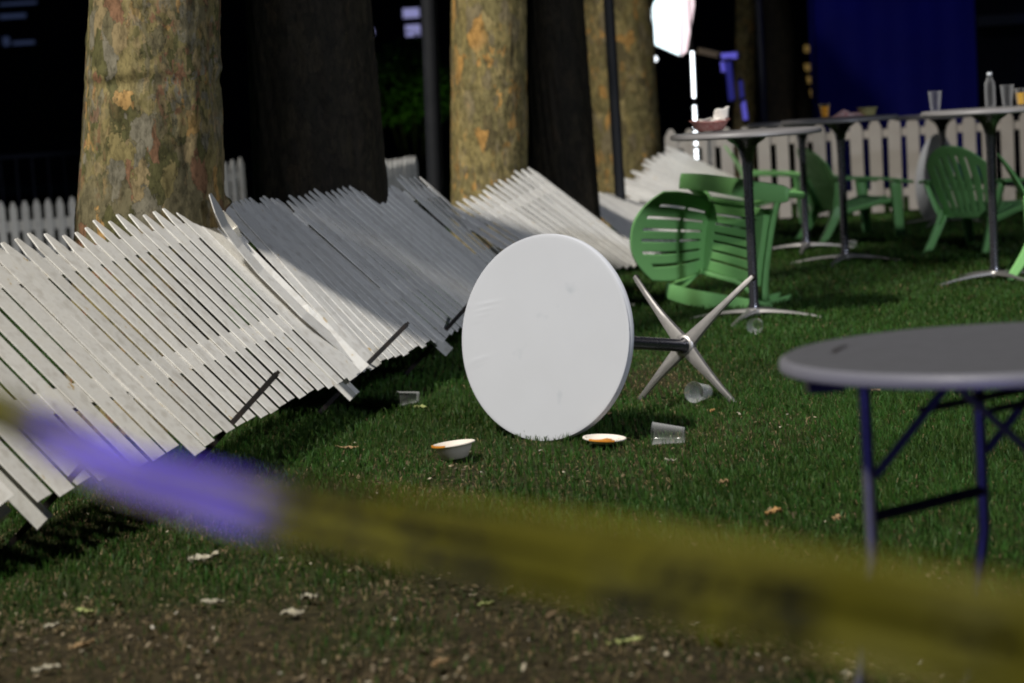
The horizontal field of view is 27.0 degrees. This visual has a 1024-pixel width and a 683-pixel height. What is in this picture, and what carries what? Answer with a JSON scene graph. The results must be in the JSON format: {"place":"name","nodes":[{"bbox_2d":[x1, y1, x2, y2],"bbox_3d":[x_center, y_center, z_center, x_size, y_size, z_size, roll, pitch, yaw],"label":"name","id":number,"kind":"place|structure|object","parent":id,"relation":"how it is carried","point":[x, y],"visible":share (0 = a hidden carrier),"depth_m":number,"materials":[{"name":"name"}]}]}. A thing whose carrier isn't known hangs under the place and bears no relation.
{"place":"outdoors","nodes":[
{"label":"outdoors","id":0,"kind":"place"},
{"bbox_2d":[0,0,811,187],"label":"building","id":1,"kind":"structure","parent":0,"point":[42,56],"depth_m":51.57,"materials":[{"name":"brick"}]},
{"bbox_2d":[0,34,12,48],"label":"window","id":2,"kind":"structure","parent":1,"relation":"in","point":[5,39],"depth_m":51.35,"materials":[{"name":"blue"}]},
{"bbox_2d":[0,10,29,21],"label":"window","id":3,"kind":"structure","parent":1,"relation":"in","point":[11,15],"depth_m":51.29,"materials":[{"name":"blue"}]},
{"bbox_2d":[0,0,39,8],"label":"window","id":4,"kind":"structure","parent":1,"relation":"in","point":[3,3],"depth_m":51.25,"materials":[{"name":"blue glass"}]},
{"bbox_2d":[10,37,37,47],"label":"window","id":5,"kind":"structure","parent":1,"relation":"in","point":[20,42],"depth_m":51.35,"materials":[{"name":"blue glass"}]},
{"bbox_2d":[400,5,420,20],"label":"window","id":6,"kind":"structure","parent":1,"relation":"in","point":[407,13],"depth_m":51.35,"materials":[{"name":"purple glass"}]},
{"bbox_2d":[402,22,421,38],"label":"window","id":7,"kind":"structure","parent":1,"relation":"in","point":[416,26],"depth_m":51.39,"materials":[{"name":"purple"}]},
{"bbox_2d":[801,43,809,54],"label":"window","id":8,"kind":"structure","parent":1,"relation":"in","point":[805,49],"depth_m":51.50,"materials":[{"name":"yellow"}]},
{"bbox_2d":[803,61,810,72],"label":"window","id":9,"kind":"structure","parent":1,"relation":"in","point":[806,64],"depth_m":51.56,"materials":[{"name":"yellow glass"}]},
{"bbox_2d":[806,74,810,85],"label":"window","id":10,"kind":"structure","parent":1,"relation":"in","point":[808,76],"depth_m":51.59,"materials":[{"name":"yellow"}]},
{"bbox_2d":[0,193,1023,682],"bbox_3d":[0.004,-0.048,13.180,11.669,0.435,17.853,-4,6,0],"label":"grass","id":11,"kind":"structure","parent":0,"point":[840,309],"depth_m":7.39,"materials":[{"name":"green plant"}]},
{"bbox_2d":[0,147,1023,682],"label":"ground","id":12,"kind":"structure","parent":0,"point":[308,621],"depth_m":5.60,"materials":[{"name":"green plant"}]},
{"bbox_2d":[0,480,13,521],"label":"fence panel","id":13,"kind":"object","parent":12,"relation":"on","point":[6,493],"visible":1,"depth_m":6.09,"materials":[{"name":"white paint"}]},
{"bbox_2d":[0,197,75,278],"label":"picket fence","id":14,"kind":"object","parent":12,"relation":"on","point":[49,223],"visible":0.56,"depth_m":22.99,"materials":[{"name":"white paint"}]},
{"bbox_2d":[0,150,80,233],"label":"steel barrier","id":15,"kind":"object","parent":12,"relation":"on","point":[46,155],"visible":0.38,"depth_m":26.87,"materials":[{"name":"black metal"}]},
{"bbox_2d":[32,663,61,673],"bbox_3d":[-1.076,0.755,4.939,0.070,0.018,0.026,-11,7,7],"label":"fallen leaf","id":16,"kind":"object","parent":12,"relation":"on","point":[57,666],"visible":1,"depth_m":4.93,"materials":[{"name":"beige plant"}]},
{"bbox_2d":[44,622,58,628],"bbox_3d":[-1.153,0.713,5.347,0.039,0.016,0.026,-6,6,-23],"label":"wood chip","id":17,"kind":"object","parent":12,"relation":"on","point":[49,625],"visible":1,"depth_m":5.35,"materials":[{"name":"beige wood"}]},
{"bbox_2d":[68,638,95,648],"bbox_3d":[-1.037,0.731,5.143,0.066,0.015,0.021,-16,9,-13],"label":"wood chip","id":18,"kind":"object","parent":12,"relation":"on","point":[79,644],"visible":1,"depth_m":5.14,"materials":[{"name":"beige plant"}]},
{"bbox_2d":[76,607,94,614],"bbox_3d":[-1.099,0.695,5.494,0.049,0.017,0.020,8,12,4],"label":"fallen leaf","id":19,"kind":"object","parent":12,"relation":"on","point":[83,610],"visible":1,"depth_m":5.49,"materials":[{"name":"plant"}]},
{"bbox_2d":[0,248,177,550],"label":"fence panel","id":20,"kind":"object","parent":12,"relation":"on","point":[84,394],"visible":0.66,"depth_m":6.80,"materials":[{"name":"white paint"}]},
{"bbox_2d":[63,0,237,439],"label":"plane tree","id":21,"kind":"object","parent":12,"relation":"on","point":[152,129],"visible":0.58,"depth_m":8.61,"materials":[{"name":"brown plant"}]},
{"bbox_2d":[0,208,346,462],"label":"fence panel","id":22,"kind":"object","parent":12,"relation":"on","point":[164,371],"visible":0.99,"depth_m":7.69,"materials":[{"name":"white paint"}]},
{"bbox_2d":[188,551,219,563],"bbox_3d":[-0.869,0.608,6.014,0.091,0.024,0.062,-9,9,-17],"label":"fallen leaf","id":23,"kind":"object","parent":12,"relation":"on","point":[204,556],"visible":1,"depth_m":6.01,"materials":[{"name":"beige plant"}]},
{"bbox_2d":[201,598,223,603],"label":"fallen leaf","id":24,"kind":"object","parent":12,"relation":"on","point":[215,601],"visible":1,"depth_m":5.50,"materials":[{"name":"beige plant"}]},
{"bbox_2d":[224,157,245,208],"bbox_3d":[-3.075,-1.414,22.426,0.052,1.000,0.730,2,8,40],"label":"picket fence","id":25,"kind":"object","parent":12,"relation":"on","point":[233,176],"visible":0.26,"depth_m":22.55,"materials":[{"name":"white paint"}]},
{"bbox_2d":[280,607,304,616],"bbox_3d":[-0.548,0.675,5.318,0.063,0.016,0.034,-4,15,-6],"label":"fallen leaf","id":26,"kind":"object","parent":12,"relation":"on","point":[295,613],"visible":1,"depth_m":5.31,"materials":[{"name":"beige plant"}]},
{"bbox_2d":[301,593,318,599],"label":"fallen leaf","id":27,"kind":"object","parent":12,"relation":"on","point":[306,596],"visible":1,"depth_m":5.48,"materials":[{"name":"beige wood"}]},
{"bbox_2d":[194,193,438,413],"bbox_3d":[-0.818,-0.209,9.232,0.870,0.960,1.246,-2,6,10],"label":"fence panel","id":28,"kind":"object","parent":12,"relation":"on","point":[341,294],"visible":0.93,"depth_m":9.05,"materials":[{"name":"white paint"}]},
{"bbox_2d":[245,0,406,367],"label":"plane tree","id":29,"kind":"object","parent":12,"relation":"on","point":[314,95],"visible":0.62,"depth_m":10.64,"materials":[{"name":"brown plant"}]},
{"bbox_2d":[336,445,358,448],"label":"fallen leaf","id":30,"kind":"object","parent":12,"relation":"on","point":[337,446],"visible":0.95,"depth_m":7.99,"materials":[{"name":"brown plant"}]},
{"bbox_2d":[286,174,501,374],"bbox_3d":[-0.432,-0.413,11.092,0.862,0.908,2.657,-3,6,8],"label":"fence panel","id":31,"kind":"object","parent":12,"relation":"on","point":[416,233],"visible":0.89,"depth_m":10.51,"materials":[{"name":"white paint"}]},
{"bbox_2d":[441,168,643,270],"bbox_3d":[0.234,-0.690,13.047,0.767,0.697,2.316,-2,7,14],"label":"fence panel","id":32,"kind":"object","parent":31,"relation":"on","point":[614,246],"visible":0.73,"depth_m":13.32,"materials":[{"name":"white paint"}]},
{"bbox_2d":[385,156,419,206],"bbox_3d":[-1.182,-1.418,21.022,0.052,0.774,1.265,-1,7,21],"label":"picket fence","id":33,"kind":"object","parent":12,"relation":"on","point":[405,168],"visible":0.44,"depth_m":21.19,"materials":[{"name":"white paint"}]},
{"bbox_2d":[376,29,450,185],"bbox_3d":[-1.486,-3.159,29.815,1.709,2.389,1.824,-4,6,0],"label":"shrub","id":34,"kind":"object","parent":12,"relation":"on","point":[414,86],"visible":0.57,"depth_m":29.48,"materials":[{"name":"green plant"}]},
{"bbox_2d":[415,405,427,409],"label":"fallen leaf","id":35,"kind":"object","parent":12,"relation":"on","point":[423,406],"visible":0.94,"depth_m":8.88,"materials":[{"name":"yellow plant"}]},
{"bbox_2d":[420,0,444,268],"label":"lamp post","id":36,"kind":"object","parent":12,"relation":"on","point":[431,82],"visible":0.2,"depth_m":15.45,"materials":[{"name":"metal"}]},
{"bbox_2d":[431,657,448,667],"bbox_3d":[-0.162,0.717,4.780,0.053,0.016,0.028,-14,23,-39],"label":"fallen leaf","id":37,"kind":"object","parent":12,"relation":"on","point":[436,663],"visible":1,"depth_m":4.78,"materials":[{"name":"brown plant"}]},
{"bbox_2d":[431,439,474,459],"bbox_3d":[-0.206,0.386,7.574,0.157,0.056,0.156,-9,4,-11],"label":"paper bowl","id":38,"kind":"object","parent":12,"relation":"on","point":[453,449],"visible":1,"depth_m":7.53,"materials":[{"name":"white paper"}]},
{"bbox_2d":[478,600,493,607],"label":"fallen leaf","id":39,"kind":"object","parent":12,"relation":"on","point":[491,603],"visible":1,"depth_m":5.33,"materials":[{"name":"green plant"}]},
{"bbox_2d":[450,0,527,291],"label":"plane tree","id":40,"kind":"object","parent":12,"relation":"on","point":[489,115],"visible":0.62,"depth_m":14.10,"materials":[{"name":"brown plant"}]},
{"bbox_2d":[0,392,1022,682],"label":"leaf litter","id":41,"kind":"object","parent":12,"relation":"on","point":[472,650],"visible":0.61,"depth_m":5.04,"materials":[{"name":"brown plant"}]},
{"bbox_2d":[528,0,600,242],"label":"plane tree","id":42,"kind":"object","parent":12,"relation":"on","point":[561,151],"visible":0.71,"depth_m":14.71,"materials":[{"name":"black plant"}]},
{"bbox_2d":[583,434,625,444],"bbox_3d":[0.333,0.355,7.707,0.158,0.021,0.159,5,8,32],"label":"paper plate","id":43,"kind":"object","parent":12,"relation":"on","point":[600,439],"visible":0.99,"depth_m":7.73,"materials":[{"name":"white paper"}]},
{"bbox_2d":[462,234,755,440],"bbox_3d":[0.427,0.002,8.365,0.778,0.778,1.047,1,-1,37],"label":"tall table","id":44,"kind":"object","parent":12,"relation":"on","point":[550,341],"visible":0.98,"depth_m":7.96,"materials":[{"name":"white laminate"},{"name":"dark steel"},{"name":"brushed aluminium"}]},
{"bbox_2d":[603,0,625,237],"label":"lamp post","id":45,"kind":"object","parent":12,"relation":"on","point":[614,97],"visible":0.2,"depth_m":17.26,"materials":[{"name":"metal"}]},
{"bbox_2d":[584,0,660,227],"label":"plane tree","id":46,"kind":"object","parent":12,"relation":"on","point":[637,85],"visible":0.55,"depth_m":20.58,"materials":[{"name":"brown plant"}]},
{"bbox_2d":[689,0,697,158],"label":"light string","id":47,"kind":"object","parent":46,"relation":"hanging from","point":[693,96],"visible":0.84,"depth_m":19.91,"materials":[{"name":"white plastic"}]},
{"bbox_2d":[606,635,644,644],"bbox_3d":[0.260,0.685,4.869,0.091,0.016,0.019,-8,13,-5],"label":"fallen leaf","id":48,"kind":"object","parent":12,"relation":"on","point":[629,640],"visible":1,"depth_m":4.87,"materials":[{"name":"plant"}]},
{"bbox_2d":[599,192,701,253],"bbox_3d":[0.944,-1.001,16.667,0.922,0.513,3.250,-2,7,15],"label":"fence panel","id":49,"kind":"object","parent":12,"relation":"on","point":[618,214],"visible":0.43,"depth_m":16.14,"materials":[{"name":"white paint"}]},
{"bbox_2d":[625,146,763,226],"bbox_3d":[1.600,-1.373,18.787,0.986,0.676,1.964,-1,7,21],"label":"fence panel","id":50,"kind":"object","parent":49,"relation":"on","point":[665,172],"visible":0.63,"depth_m":18.83,"materials":[{"name":"white paint"}]},
{"bbox_2d":[630,173,805,309],"bbox_3d":[1.212,-0.579,12.371,0.805,0.780,0.771,12,12,28],"label":"garden chair","id":51,"kind":"object","parent":12,"relation":"on","point":[700,187],"visible":0.94,"depth_m":12.37,"materials":[{"name":"green plastic"}]},
{"bbox_2d":[733,0,757,180],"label":"plane tree","id":52,"kind":"object","parent":12,"relation":"on","point":[745,42],"visible":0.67,"depth_m":26.70,"materials":[{"name":"brown plant"}]},
{"bbox_2d":[670,126,821,326],"bbox_3d":[1.301,-0.630,11.644,0.822,1.039,0.822,-6,7,-20],"label":"tall table","id":53,"kind":"object","parent":12,"relation":"on","point":[745,142],"visible":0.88,"depth_m":11.59,"materials":[{"name":"metal"}]},
{"bbox_2d":[689,106,729,131],"bbox_3d":[1.069,-1.202,11.529,0.231,0.127,0.168,-5,6,-11],"label":"food basket","id":54,"kind":"object","parent":53,"relation":"on","point":[718,121],"visible":1,"depth_m":11.49,"materials":[{"name":"red plastic"}]},
{"bbox_2d":[755,0,772,182],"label":"lamp post","id":55,"kind":"object","parent":12,"relation":"on","point":[761,59],"visible":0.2,"depth_m":24.78,"materials":[{"name":"metal"}]},
{"bbox_2d":[724,145,809,228],"bbox_3d":[2.325,-1.399,19.155,0.806,0.771,0.780,-3,6,6],"label":"garden chair","id":56,"kind":"object","parent":12,"relation":"on","point":[796,175],"visible":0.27,"depth_m":18.96,"materials":[{"name":"green plastic"}]},
{"bbox_2d":[765,506,781,515],"bbox_3d":[0.762,0.497,6.249,0.048,0.023,0.033,-7,7,-32],"label":"fallen leaf","id":57,"kind":"object","parent":12,"relation":"on","point":[775,509],"visible":0.98,"depth_m":6.25,"materials":[{"name":"brown plant"}]},
{"bbox_2d":[762,0,812,188],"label":"plane tree","id":58,"kind":"object","parent":12,"relation":"on","point":[788,95],"visible":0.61,"depth_m":25.62,"materials":[{"name":"brown plant"}]},
{"bbox_2d":[747,121,853,254],"bbox_3d":[2.239,-1.190,16.372,0.822,1.004,0.822,-7,7,-30],"label":"tall table","id":59,"kind":"object","parent":12,"relation":"on","point":[806,242],"visible":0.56,"depth_m":16.35,"materials":[{"name":"grey metal"}]},
{"bbox_2d":[832,514,841,520],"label":"fallen leaf","id":60,"kind":"object","parent":12,"relation":"on","point":[837,517],"visible":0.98,"depth_m":6.12,"materials":[{"name":"brown plant"}]},
{"bbox_2d":[780,114,901,267],"bbox_3d":[2.318,-1.056,14.951,0.822,1.024,0.822,-6,7,-20],"label":"tall table","id":61,"kind":"object","parent":12,"relation":"on","point":[839,127],"visible":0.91,"depth_m":14.90,"materials":[{"name":"grey metal"}]},
{"bbox_2d":[819,106,829,116],"bbox_3d":[2.174,-1.604,14.839,0.086,0.101,0.086,-4,6,0],"label":"plastic cup","id":62,"kind":"object","parent":61,"relation":"on","point":[824,111],"visible":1,"depth_m":14.81,"materials":[{"name":"orange plastic"}]},
{"bbox_2d":[832,110,864,116],"bbox_3d":[2.339,-1.597,14.892,0.240,0.051,0.161,-4,6,0],"label":"liner paper","id":63,"kind":"object","parent":61,"relation":"on","point":[843,113],"visible":1,"depth_m":14.85,"materials":[{"name":"pink paper"}]},
{"bbox_2d":[857,107,876,115],"bbox_3d":[2.480,-1.607,14.892,0.156,0.058,0.156,-4,6,0],"label":"paper bowl","id":64,"kind":"object","parent":61,"relation":"on","point":[866,111],"visible":1,"depth_m":14.84,"materials":[{"name":"yellow paper"}]},
{"bbox_2d":[665,113,1023,217],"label":"picket fence","id":65,"kind":"object","parent":12,"relation":"on","point":[912,131],"visible":0.38,"depth_m":20.07,"materials":[{"name":"white wood"}]},
{"bbox_2d":[794,148,913,242],"bbox_3d":[2.734,-1.222,17.330,0.806,0.771,0.780,-5,7,-15],"label":"garden chair","id":66,"kind":"object","parent":12,"relation":"on","point":[823,187],"visible":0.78,"depth_m":17.13,"materials":[{"name":"green plastic"}]},
{"bbox_2d":[807,0,980,190],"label":"tarpaulin booth","id":67,"kind":"object","parent":12,"relation":"on","point":[907,57],"visible":0.62,"depth_m":24.33,"materials":[{"name":"fabric"}]},
{"bbox_2d":[779,322,1023,682],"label":"folding table","id":68,"kind":"object","parent":12,"relation":"on","point":[976,359],"visible":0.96,"depth_m":4.11,"materials":[{"name":"grey plastic"}]},
{"bbox_2d":[893,115,983,226],"bbox_3d":[3.736,-1.490,18.469,0.822,0.954,0.822,-5,6,-10],"label":"tall table","id":69,"kind":"object","parent":12,"relation":"on","point":[941,123],"visible":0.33,"depth_m":18.38,"materials":[{"name":"grey metal"}]},
{"bbox_2d":[915,134,1023,220],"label":"tall table","id":70,"kind":"object","parent":12,"relation":"on","point":[925,207],"visible":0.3,"depth_m":19.02,"materials":[{"name":"white laminate"}]},
{"bbox_2d":[918,146,1023,253],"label":"garden chair","id":71,"kind":"object","parent":12,"relation":"on","point":[968,208],"visible":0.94,"depth_m":15.32,"materials":[{"name":"green plastic"}]},
{"bbox_2d":[920,105,1023,285],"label":"tall table","id":72,"kind":"object","parent":12,"relation":"on","point":[988,118],"visible":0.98,"depth_m":12.94,"materials":[{"name":"grey metal"}]},
{"bbox_2d":[1015,92,1023,103],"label":"plastic cup","id":73,"kind":"object","parent":72,"relation":"on","point":[1019,98],"visible":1,"depth_m":12.88,"materials":[{"name":"orange plastic"}]},
{"bbox_2d":[997,153,1023,280],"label":"garden chair","id":74,"kind":"object","parent":12,"relation":"on","point":[1015,266],"visible":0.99,"depth_m":12.96,"materials":[{"name":"green plastic"}]},
{"bbox_2d":[0,390,1023,682],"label":"barrier tape","id":75,"kind":"object","parent":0,"point":[930,626],"visible":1,"depth_m":1.19,"materials":[{"name":"yellow plastic"}]},
{"bbox_2d":[651,0,657,61],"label":"lamp","id":76,"kind":"object","parent":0,"point":[656,58],"visible":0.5,"depth_m":21.78,"materials":[{"name":"grey"}]},
{"bbox_2d":[651,0,693,55],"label":"stage light","id":77,"kind":"object","parent":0,"point":[666,15],"visible":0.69,"depth_m":23.77,"materials":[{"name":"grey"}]},
{"bbox_2d":[697,48,720,57],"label":"canopy beam","id":78,"kind":"structure","parent":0,"point":[706,52],"depth_m":25.23,"materials":[{"name":"brown wood"}]},
{"bbox_2d":[720,59,725,75],"bbox_3d":[2.452,-3.195,24.816,0.071,0.200,0.055,-4,6,0],"label":"light tube","id":79,"kind":"object","parent":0,"point":[722,65],"visible":1,"depth_m":24.80,"materials":[{"name":"blue"}]},
{"bbox_2d":[717,52,740,59],"bbox_3d":[2.522,-3.319,24.803,0.270,0.088,0.083,-4,6,0],"label":"light tube","id":80,"kind":"object","parent":79,"relation":"attached to","point":[732,55],"visible":1,"depth_m":24.77,"materials":[{"name":"blue"}]},
{"bbox_2d":[741,97,748,123],"bbox_3d":[2.709,-2.694,24.873,0.087,0.304,0.061,-4,6,0],"label":"light tube","id":81,"kind":"object","parent":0,"point":[744,112],"visible":1,"depth_m":24.85,"materials":[{"name":"blue"}]},
{"bbox_2d":[738,77,743,102],"bbox_3d":[2.671,-2.930,24.847,0.068,0.300,0.055,-4,6,0],"label":"light tube","id":82,"kind":"object","parent":81,"relation":"attached to","point":[740,82],"visible":1,"depth_m":24.83,"materials":[{"name":"blue"}]},
{"bbox_2d":[975,0,1023,173],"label":"park shed","id":83,"kind":"structure","parent":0,"point":[1000,38],"depth_m":26.91,"materials":[{"name":"grey"}]},
{"bbox_2d":[1022,24,1023,82],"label":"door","id":84,"kind":"structure","parent":83,"relation":"in","point":[1022,24],"depth_m":26.87,"materials":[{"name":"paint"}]},
{"bbox_3d":[2.549,-2.937,24.845,0.067,0.315,0.055,-4,6,0],"label":"light tube","id":85,"kind":"object","parent":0,"visible":0},
{"bbox_2d":[725,58,735,103],"bbox_3d":[2.538,-3.032,24.835,0.104,0.528,0.083,-4,6,0],"label":"light tube","id":86,"kind":"object","parent":85,"relation":"attached to","point":[729,77],"visible":1,"depth_m":24.81,"materials":[{"name":"blue"}]}
]}

